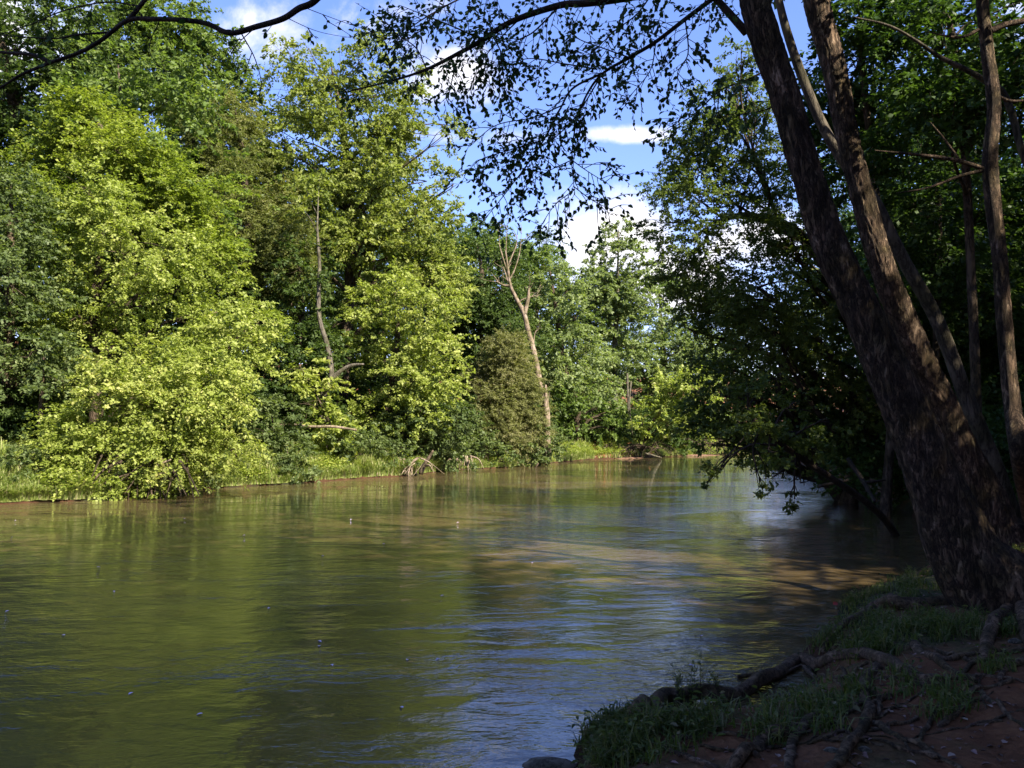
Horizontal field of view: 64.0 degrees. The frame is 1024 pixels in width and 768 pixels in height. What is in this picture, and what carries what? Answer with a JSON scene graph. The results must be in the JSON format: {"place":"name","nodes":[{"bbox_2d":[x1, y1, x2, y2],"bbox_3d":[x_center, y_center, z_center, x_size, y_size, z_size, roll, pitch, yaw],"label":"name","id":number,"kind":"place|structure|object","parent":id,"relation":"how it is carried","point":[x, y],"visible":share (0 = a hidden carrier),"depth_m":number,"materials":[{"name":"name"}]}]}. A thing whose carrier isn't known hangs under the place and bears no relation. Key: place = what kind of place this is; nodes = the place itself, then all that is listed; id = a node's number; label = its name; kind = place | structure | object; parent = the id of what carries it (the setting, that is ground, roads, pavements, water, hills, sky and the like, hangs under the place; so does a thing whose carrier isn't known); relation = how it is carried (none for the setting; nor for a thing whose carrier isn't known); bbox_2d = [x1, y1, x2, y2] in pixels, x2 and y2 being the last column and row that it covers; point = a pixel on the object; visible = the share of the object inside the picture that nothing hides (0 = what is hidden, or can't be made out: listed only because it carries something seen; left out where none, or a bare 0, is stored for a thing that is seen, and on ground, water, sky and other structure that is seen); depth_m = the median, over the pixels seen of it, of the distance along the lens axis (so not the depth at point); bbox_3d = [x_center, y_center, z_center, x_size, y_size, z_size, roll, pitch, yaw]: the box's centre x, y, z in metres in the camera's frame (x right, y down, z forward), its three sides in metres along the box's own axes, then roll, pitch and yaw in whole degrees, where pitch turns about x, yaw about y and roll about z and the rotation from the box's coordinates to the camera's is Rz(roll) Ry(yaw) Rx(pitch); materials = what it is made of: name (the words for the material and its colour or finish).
{"place":"outdoors","nodes":[
{"label":"outdoors","id":0,"kind":"place"},
{"bbox_2d":[0,454,929,767],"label":"river","id":1,"kind":"structure","parent":0,"point":[202,624],"depth_m":9.49,"materials":[{"name":"liquid"}]},
{"bbox_2d":[522,756,577,767],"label":"stone","id":2,"kind":"object","parent":1,"relation":"on","point":[546,762],"visible":0.98,"depth_m":4.92,"materials":[{"name":"grey stone"}]},
{"bbox_2d":[846,457,885,502],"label":"sunken branch","id":3,"kind":"object","parent":1,"relation":"in","point":[859,475],"visible":1,"depth_m":17.90,"materials":[{"name":"brown plant"}]},
{"bbox_2d":[0,343,1023,767],"bbox_3d":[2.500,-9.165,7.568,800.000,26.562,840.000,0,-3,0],"label":"ground","id":4,"kind":"structure","parent":0,"point":[994,735],"depth_m":4.37,"materials":[{"name":"soil"}]},
{"bbox_2d":[0,433,53,482],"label":"bank shrub","id":5,"kind":"object","parent":4,"relation":"on","point":[11,453],"visible":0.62,"depth_m":24.56,"materials":[{"name":"green plant"}]},
{"bbox_2d":[0,151,94,435],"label":"dark tree","id":6,"kind":"object","parent":4,"relation":"on","point":[12,253],"visible":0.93,"depth_m":27.75,"materials":[{"name":"green plant"}]},
{"bbox_2d":[0,349,95,446],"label":"understory shrub","id":7,"kind":"object","parent":4,"relation":"on","point":[16,412],"visible":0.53,"depth_m":28.11,"materials":[{"name":"green plant"}]},
{"bbox_2d":[8,327,96,446],"bbox_3d":[-15.197,0.431,27.245,2.456,4.762,4.518,3,-5,-41],"label":"slender tree","id":8,"kind":"object","parent":4,"relation":"on","point":[76,350],"visible":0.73,"depth_m":26.97,"materials":[{"name":"green plant"}]},
{"bbox_2d":[0,0,154,359],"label":"tall dark tree","id":9,"kind":"object","parent":4,"relation":"on","point":[15,93],"visible":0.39,"depth_m":40.98,"materials":[{"name":"green plant"}]},
{"bbox_2d":[6,97,186,361],"bbox_3d":[-20.887,-6.073,41.466,9.378,16.450,8.106,-2,-4,28],"label":"woodland tree","id":10,"kind":"object","parent":4,"relation":"on","point":[31,108],"depth_m":39.52,"materials":[{"name":"green plant"}]},
{"bbox_2d":[0,232,254,406],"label":"understory tree","id":11,"kind":"object","parent":4,"relation":"on","point":[175,326],"visible":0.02,"depth_m":35.49,"materials":[{"name":"green plant"}]},
{"bbox_2d":[0,26,259,371],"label":"woodland tree","id":12,"kind":"object","parent":4,"relation":"on","point":[190,104],"visible":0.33,"depth_m":35.98,"materials":[{"name":"green plant"}]},
{"bbox_2d":[82,454,199,499],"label":"exposed roots","id":13,"kind":"object","parent":4,"relation":"on","point":[184,467],"visible":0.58,"depth_m":25.05,"materials":[{"name":"brown plant"}]},
{"bbox_2d":[13,315,274,501],"bbox_3d":[-11.873,1.142,26.822,8.176,6.838,5.856,0,-3,0],"label":"box elder tree","id":14,"kind":"object","parent":4,"relation":"on","point":[167,387],"visible":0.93,"depth_m":25.69,"materials":[{"name":"green plant"}]},
{"bbox_2d":[0,78,293,363],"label":"elm tree","id":15,"kind":"object","parent":4,"relation":"on","point":[104,137],"visible":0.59,"depth_m":33.47,"materials":[{"name":"green plant"}]},
{"bbox_2d":[50,330,243,446],"bbox_3d":[-14.799,1.001,33.320,7.484,6.607,7.181,1,-4,-19],"label":"understory shrub","id":16,"kind":"object","parent":4,"relation":"on","point":[221,427],"visible":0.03,"depth_m":32.10,"materials":[{"name":"green plant"}]},
{"bbox_2d":[15,151,289,438],"bbox_3d":[-13.209,-2.684,29.915,10.656,11.257,5.977,0,-3,0],"label":"box elder tree","id":17,"kind":"object","parent":4,"relation":"on","point":[102,201],"visible":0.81,"depth_m":29.38,"materials":[{"name":"green plant"}]},
{"bbox_2d":[49,0,300,323],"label":"oak tree","id":18,"kind":"object","parent":4,"relation":"on","point":[185,36],"visible":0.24,"depth_m":44.97,"materials":[{"name":"green plant"}]},
{"bbox_2d":[0,0,372,120],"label":"overhead tree","id":19,"kind":"object","parent":4,"relation":"on","point":[291,13],"visible":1,"depth_m":5.75,"materials":[{"name":"green plant"}]},
{"bbox_2d":[196,456,220,489],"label":"bank shrub","id":20,"kind":"object","parent":4,"relation":"on","point":[207,482],"visible":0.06,"depth_m":29.46,"materials":[{"name":"green plant"}]},
{"bbox_2d":[200,360,292,438],"bbox_3d":[-13.334,1.333,37.066,6.528,6.007,6.804,3,-4,-38],"label":"understory shrub","id":21,"kind":"object","parent":4,"relation":"on","point":[263,393],"visible":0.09,"depth_m":36.72,"materials":[{"name":"green plant"}]},
{"bbox_2d":[166,80,336,379],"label":"cedar tree","id":22,"kind":"object","parent":4,"relation":"on","point":[265,245],"visible":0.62,"depth_m":41.94,"materials":[{"name":"green plant"}]},
{"bbox_2d":[170,129,344,397],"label":"woodland tree","id":23,"kind":"object","parent":4,"relation":"on","point":[302,167],"visible":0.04,"depth_m":44.46,"materials":[{"name":"green plant"}]},
{"bbox_2d":[233,392,318,459],"bbox_3d":[-10.120,2.026,34.542,3.583,3.319,2.984,3,-5,-42],"label":"leafy shrub","id":24,"kind":"object","parent":4,"relation":"on","point":[268,433],"visible":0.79,"depth_m":34.23,"materials":[{"name":"green plant"}]},
{"bbox_2d":[249,426,323,483],"bbox_3d":[-9.238,3.139,33.403,3.228,2.890,2.721,-3,-4,36],"label":"bank shrub","id":25,"kind":"object","parent":4,"relation":"on","point":[287,455],"visible":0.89,"depth_m":33.20,"materials":[{"name":"green plant"}]},
{"bbox_2d":[223,229,383,411],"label":"understory tree","id":26,"kind":"object","parent":4,"relation":"on","point":[312,336],"visible":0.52,"depth_m":40.11,"materials":[{"name":"green plant"}]},
{"bbox_2d":[254,365,360,442],"bbox_3d":[-10.470,1.677,39.663,5.875,5.406,6.123,-2,-4,33],"label":"understory shrub","id":27,"kind":"object","parent":4,"relation":"on","point":[285,413],"visible":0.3,"depth_m":39.22,"materials":[{"name":"green plant"}]},
{"bbox_2d":[282,160,346,450],"bbox_3d":[-9.850,-3.711,39.527,2.660,14.699,3.691,-2,-4,30],"label":"pale limbed tree","id":28,"kind":"object","parent":4,"relation":"on","point":[301,182],"visible":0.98,"depth_m":39.23,"materials":[{"name":"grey plant"}]},
{"bbox_2d":[330,363,363,381],"bbox_3d":[-7.863,-0.538,38.916,1.739,0.892,0.307,-1,-4,14],"label":"leaning limb","id":29,"kind":"object","parent":28,"relation":"attached to","point":[340,371],"visible":0.94,"depth_m":38.91,"materials":[{"name":"grey plant"}]},
{"bbox_2d":[264,165,366,387],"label":"woodland tree","id":30,"kind":"object","parent":4,"relation":"on","point":[334,284],"visible":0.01,"depth_m":65.09,"materials":[{"name":"green plant"}]},
{"bbox_2d":[275,347,361,466],"bbox_3d":[-8.839,1.198,37.623,4.340,5.875,3.265,0,-3,0],"label":"young sycamore","id":31,"kind":"object","parent":4,"relation":"on","point":[327,408],"visible":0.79,"depth_m":37.41,"materials":[{"name":"green plant"}]},
{"bbox_2d":[281,413,356,430],"bbox_3d":[-8.654,1.674,35.985,3.685,0.769,0.532,0,-3,8],"label":"fallen log","id":32,"kind":"object","parent":4,"relation":"on","point":[326,426],"visible":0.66,"depth_m":35.91,"materials":[{"name":"beige wood"}]},
{"bbox_2d":[318,415,383,460],"bbox_3d":[-7.401,3.091,37.541,3.192,3.390,3.788,0,-3,-5],"label":"bank shrub","id":33,"kind":"object","parent":4,"relation":"on","point":[349,448],"visible":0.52,"depth_m":36.94,"materials":[{"name":"green plant"}]},
{"bbox_2d":[229,17,484,404],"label":"sycamore tree","id":34,"kind":"object","parent":4,"relation":"on","point":[387,228],"visible":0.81,"depth_m":44.78,"materials":[{"name":"green plant"}]},
{"bbox_2d":[308,199,412,394],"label":"woodland tree","id":35,"kind":"object","parent":4,"relation":"on","point":[343,271],"visible":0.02,"depth_m":59.48,"materials":[{"name":"green plant"}]},
{"bbox_2d":[0,434,729,493],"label":"bank herbs","id":36,"kind":"object","parent":4,"relation":"on","point":[603,450],"visible":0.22,"depth_m":31.79,"materials":[{"name":"green plant"}]},
{"bbox_2d":[344,421,398,457],"bbox_3d":[-6.962,3.087,39.097,2.963,2.652,2.497,-1,-4,14],"label":"bank shrub","id":37,"kind":"object","parent":4,"relation":"on","point":[383,437],"visible":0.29,"depth_m":38.84,"materials":[{"name":"green plant"}]},
{"bbox_2d":[282,128,464,413],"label":"woodland tree","id":38,"kind":"object","parent":4,"relation":"on","point":[380,331],"visible":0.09,"depth_m":52.09,"materials":[{"name":"green plant"}]},
{"bbox_2d":[0,432,756,502],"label":"bank grass","id":39,"kind":"structure","parent":4,"relation":"on","point":[23,488],"depth_m":32.76,"materials":[{"name":"green plant"}]},
{"bbox_2d":[338,362,444,442],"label":"understory shrub","id":40,"kind":"object","parent":4,"relation":"on","point":[378,407],"visible":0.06,"depth_m":44.78,"materials":[{"name":"green plant"}]},
{"bbox_2d":[373,430,419,470],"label":"bank shrub","id":41,"kind":"object","parent":4,"relation":"on","point":[392,446],"visible":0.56,"depth_m":38.72,"materials":[{"name":"green plant"}]},
{"bbox_2d":[332,256,478,443],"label":"sycamore tree","id":42,"kind":"object","parent":4,"relation":"on","point":[397,318],"visible":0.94,"depth_m":41.51,"materials":[{"name":"green plant"}]},
{"bbox_2d":[343,386,484,472],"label":"leafy shrub","id":43,"kind":"object","parent":4,"relation":"on","point":[462,420],"visible":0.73,"depth_m":41.53,"materials":[{"name":"green plant"}]},
{"bbox_2d":[396,457,443,476],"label":"exposed roots","id":44,"kind":"object","parent":4,"relation":"on","point":[413,463],"visible":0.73,"depth_m":38.60,"materials":[{"name":"brown plant"}]},
{"bbox_2d":[403,428,477,471],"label":"bank shrub","id":45,"kind":"object","parent":4,"relation":"on","point":[474,464],"visible":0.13,"depth_m":43.80,"materials":[{"name":"green plant"}]},
{"bbox_2d":[393,213,514,400],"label":"woodland tree","id":46,"kind":"object","parent":4,"relation":"on","point":[459,228],"visible":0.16,"depth_m":61.40,"materials":[{"name":"green plant"}]},
{"bbox_2d":[429,373,495,453],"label":"understory shrub","id":47,"kind":"object","parent":4,"relation":"on","point":[472,401],"visible":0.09,"depth_m":49.19,"materials":[{"name":"green plant"}]},
{"bbox_2d":[441,455,483,471],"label":"exposed roots","id":48,"kind":"object","parent":4,"relation":"on","point":[467,462],"visible":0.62,"depth_m":43.82,"materials":[{"name":"brown plant"}]},
{"bbox_2d":[400,213,526,399],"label":"woodland tree","id":49,"kind":"object","parent":4,"relation":"on","point":[468,230],"visible":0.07,"depth_m":65.00,"materials":[{"name":"green plant"}]},
{"bbox_2d":[445,423,499,458],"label":"bank shrub","id":50,"kind":"object","parent":4,"relation":"on","point":[474,446],"visible":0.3,"depth_m":47.01,"materials":[{"name":"green plant"}]},
{"bbox_2d":[445,212,527,402],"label":"woodland tree","id":51,"kind":"object","parent":4,"relation":"on","point":[502,228],"visible":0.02,"depth_m":81.34,"materials":[{"name":"green plant"}]},
{"bbox_2d":[416,228,558,402],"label":"dark evergreen","id":52,"kind":"object","parent":4,"relation":"on","point":[490,299],"visible":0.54,"depth_m":60.62,"materials":[{"name":"green plant"}]},
{"bbox_2d":[460,420,525,467],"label":"bank shrub","id":53,"kind":"object","parent":4,"relation":"on","point":[500,452],"visible":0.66,"depth_m":47.75,"materials":[{"name":"green plant"}]},
{"bbox_2d":[458,321,558,466],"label":"olive shrub","id":54,"kind":"object","parent":4,"relation":"on","point":[513,392],"visible":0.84,"depth_m":50.08,"materials":[{"name":"green plant"}]},
{"bbox_2d":[480,214,550,452],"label":"dead snag","id":55,"kind":"object","parent":4,"relation":"on","point":[523,309],"visible":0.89,"depth_m":52.63,"materials":[{"name":"beige wood"}]},
{"bbox_2d":[498,425,551,466],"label":"bank shrub","id":56,"kind":"object","parent":4,"relation":"on","point":[524,459],"visible":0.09,"depth_m":50.19,"materials":[{"name":"green plant"}]},
{"bbox_2d":[490,219,569,376],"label":"woodland tree","id":57,"kind":"object","parent":4,"relation":"on","point":[537,238],"visible":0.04,"depth_m":96.03,"materials":[{"name":"green plant"}]},
{"bbox_2d":[506,423,565,466],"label":"leafy shrub","id":58,"kind":"object","parent":4,"relation":"on","point":[547,458],"visible":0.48,"depth_m":50.04,"materials":[{"name":"green plant"}]},
{"bbox_2d":[543,384,549,455],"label":"broken stub","id":59,"kind":"object","parent":4,"relation":"on","point":[546,403],"visible":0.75,"depth_m":50.93,"materials":[{"name":"brown plant"}]},
{"bbox_2d":[501,234,594,406],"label":"woodland tree","id":60,"kind":"object","parent":4,"relation":"on","point":[534,260],"visible":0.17,"depth_m":70.78,"materials":[{"name":"green plant"}]},
{"bbox_2d":[531,382,576,439],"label":"understory shrub","id":61,"kind":"object","parent":4,"relation":"on","point":[558,415],"visible":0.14,"depth_m":64.75,"materials":[{"name":"green plant"}]},
{"bbox_2d":[551,427,573,454],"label":"bank shrub","id":62,"kind":"object","parent":4,"relation":"on","point":[557,444],"visible":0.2,"depth_m":58.93,"materials":[{"name":"green plant"}]},
{"bbox_2d":[530,260,607,412],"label":"woodland tree","id":63,"kind":"object","parent":4,"relation":"on","point":[588,308],"visible":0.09,"depth_m":77.08,"materials":[{"name":"green plant"}]},
{"bbox_2d":[510,249,629,434],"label":"oak tree","id":64,"kind":"object","parent":4,"relation":"on","point":[561,373],"visible":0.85,"depth_m":68.67,"materials":[{"name":"green plant"}]},
{"bbox_2d":[531,380,635,447],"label":"shrub","id":65,"kind":"object","parent":4,"relation":"on","point":[576,429],"visible":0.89,"depth_m":65.69,"materials":[{"name":"green plant"}]},
{"bbox_2d":[558,396,616,442],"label":"understory shrub","id":66,"kind":"object","parent":4,"relation":"on","point":[591,414],"visible":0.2,"depth_m":68.65,"materials":[{"name":"green plant"}]},
{"bbox_2d":[552,266,624,388],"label":"woodland tree","id":67,"kind":"object","parent":4,"relation":"on","point":[586,323],"visible":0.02,"depth_m":92.45,"materials":[{"name":"green plant"}]},
{"bbox_2d":[583,398,637,442],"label":"understory shrub","id":68,"kind":"object","parent":4,"relation":"on","point":[619,433],"visible":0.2,"depth_m":70.18,"materials":[{"name":"green plant"}]},
{"bbox_2d":[569,214,673,408],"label":"sycamore","id":69,"kind":"object","parent":4,"relation":"on","point":[617,305],"visible":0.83,"depth_m":75.93,"materials":[{"name":"green plant"}]},
{"bbox_2d":[618,402,650,442],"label":"understory shrub","id":70,"kind":"object","parent":4,"relation":"on","point":[634,430],"visible":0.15,"depth_m":72.71,"materials":[{"name":"green plant"}]},
{"bbox_2d":[601,442,682,457],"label":"exposed roots","id":71,"kind":"object","parent":4,"relation":"on","point":[638,446],"visible":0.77,"depth_m":66.59,"materials":[{"name":"brown plant"}]},
{"bbox_2d":[623,392,691,447],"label":"understory shrub","id":72,"kind":"object","parent":4,"relation":"on","point":[643,411],"visible":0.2,"depth_m":73.49,"materials":[{"name":"green plant"}]},
{"bbox_2d":[617,424,698,455],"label":"bank shrub","id":73,"kind":"object","parent":4,"relation":"on","point":[676,442],"visible":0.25,"depth_m":73.15,"materials":[{"name":"green plant"}]},
{"bbox_2d":[590,306,731,442],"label":"green tree","id":74,"kind":"object","parent":4,"relation":"on","point":[665,354],"visible":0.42,"depth_m":84.57,"materials":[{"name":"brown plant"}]},
{"bbox_2d":[620,267,706,394],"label":"woodland tree","id":75,"kind":"object","parent":4,"relation":"on","point":[661,293],"visible":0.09,"depth_m":97.92,"materials":[{"name":"green plant"}]},
{"bbox_2d":[317,0,1023,767],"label":"leaning tree","id":76,"kind":"object","parent":4,"relation":"on","point":[969,554],"visible":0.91,"depth_m":7.71,"materials":[{"name":"brown plant"}]},
{"bbox_2d":[626,364,724,454],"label":"leaning willow","id":77,"kind":"object","parent":4,"relation":"on","point":[660,382],"visible":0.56,"depth_m":66.50,"materials":[{"name":"green plant"}]},
{"bbox_2d":[670,662,685,704],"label":"tall weed","id":78,"kind":"object","parent":4,"relation":"on","point":[678,679],"visible":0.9,"depth_m":6.05,"materials":[{"name":"green plant"}]},
{"bbox_2d":[686,652,703,703],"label":"tall weed","id":79,"kind":"object","parent":4,"relation":"on","point":[692,680],"visible":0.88,"depth_m":6.07,"materials":[{"name":"green plant"}]},
{"bbox_2d":[669,438,741,454],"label":"exposed roots","id":80,"kind":"object","parent":4,"relation":"on","point":[710,449],"visible":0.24,"depth_m":75.67,"materials":[{"name":"brown plant"}]},
{"bbox_2d":[699,289,772,407],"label":"woodland tree","id":81,"kind":"object","parent":4,"relation":"on","point":[729,352],"visible":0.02,"depth_m":99.78,"materials":[{"name":"green plant"}]},
{"bbox_2d":[626,35,880,503],"bbox_3d":[6.798,-2.294,21.347,7.623,13.759,6.200,0,-3,0],"label":"river birch","id":82,"kind":"object","parent":4,"relation":"on","point":[754,312],"visible":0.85,"depth_m":20.44,"materials":[{"name":"green plant"}]},
{"bbox_2d":[668,301,885,500],"bbox_3d":[7.622,1.128,23.015,6.580,6.247,5.541,0,-3,0],"label":"river birch","id":83,"kind":"object","parent":4,"relation":"on","point":[835,382],"visible":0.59,"depth_m":22.25,"materials":[{"name":"green plant"}]},
{"bbox_2d":[561,541,1023,767],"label":"grass","id":84,"kind":"structure","parent":4,"relation":"on","point":[768,716],"depth_m":4.85,"materials":[{"name":"green plant"}]},
{"bbox_2d":[698,370,899,535],"bbox_3d":[5.840,1.724,15.024,5.862,3.889,1.934,1,-4,-22],"label":"overhanging shrub","id":85,"kind":"object","parent":4,"relation":"on","point":[769,431],"visible":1,"depth_m":14.41,"materials":[{"name":"green plant"}]},
{"bbox_2d":[594,547,1023,767],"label":"leaf litter","id":86,"kind":"object","parent":4,"relation":"on","point":[864,753],"visible":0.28,"depth_m":4.26,"materials":[{"name":"brown plant"}]},
{"bbox_2d":[763,157,941,408],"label":"shade tree","id":87,"kind":"object","parent":4,"relation":"on","point":[848,213],"visible":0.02,"depth_m":45.99,"materials":[{"name":"green plant"}]},
{"bbox_2d":[780,0,966,516],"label":"broad shade tree","id":88,"kind":"object","parent":4,"relation":"on","point":[860,43],"visible":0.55,"depth_m":18.75,"materials":[{"name":"green plant"}]},
{"bbox_2d":[771,0,1021,519],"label":"leaning tree","id":89,"kind":"object","parent":4,"relation":"on","point":[973,414],"visible":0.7,"depth_m":13.54,"materials":[{"name":"brown plant"}]},
{"bbox_2d":[794,246,1023,404],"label":"broad shade tree","id":90,"kind":"object","parent":4,"relation":"on","point":[1017,300],"visible":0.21,"depth_m":22.96,"materials":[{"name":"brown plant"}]},
{"bbox_2d":[803,0,1023,547],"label":"leaning tree","id":91,"kind":"object","parent":4,"relation":"on","point":[986,487],"visible":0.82,"depth_m":11.54,"materials":[{"name":"brown plant"}]},
{"bbox_2d":[805,353,1023,506],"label":"broad shade tree","id":92,"kind":"object","parent":4,"relation":"on","point":[866,466],"visible":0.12,"depth_m":21.85,"materials":[{"name":"green plant"}]},
{"bbox_2d":[827,0,1023,400],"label":"shade tree","id":93,"kind":"object","parent":4,"relation":"on","point":[1015,159],"visible":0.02,"depth_m":29.97,"materials":[{"name":"green plant"}]},
{"bbox_2d":[840,125,1023,362],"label":"broad shade tree","id":94,"kind":"object","parent":4,"relation":"on","point":[945,245],"visible":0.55,"depth_m":20.29,"materials":[{"name":"green plant"}]},
{"bbox_2d":[853,16,1023,165],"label":"arching tree","id":95,"kind":"object","parent":4,"relation":"on","point":[1014,122],"visible":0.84,"depth_m":12.78,"materials":[{"name":"brown plant"}]},
{"bbox_2d":[858,0,1023,411],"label":"broad shade tree","id":96,"kind":"object","parent":4,"relation":"on","point":[956,104],"visible":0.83,"depth_m":16.32,"materials":[{"name":"green plant"}]},
{"bbox_2d":[874,0,1023,524],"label":"upright tree","id":97,"kind":"object","parent":4,"relation":"on","point":[988,168],"visible":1,"depth_m":9.39,"materials":[{"name":"brown plant"}]},
{"bbox_2d":[981,362,1023,468],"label":"understory shrub","id":98,"kind":"object","parent":4,"relation":"on","point":[997,407],"visible":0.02,"depth_m":19.83,"materials":[{"name":"green plant"}]},
{"bbox_2d":[0,0,1023,377],"label":"sky","id":99,"kind":"structure","parent":0,"point":[619,138],"materials":[{"name":"blue"}]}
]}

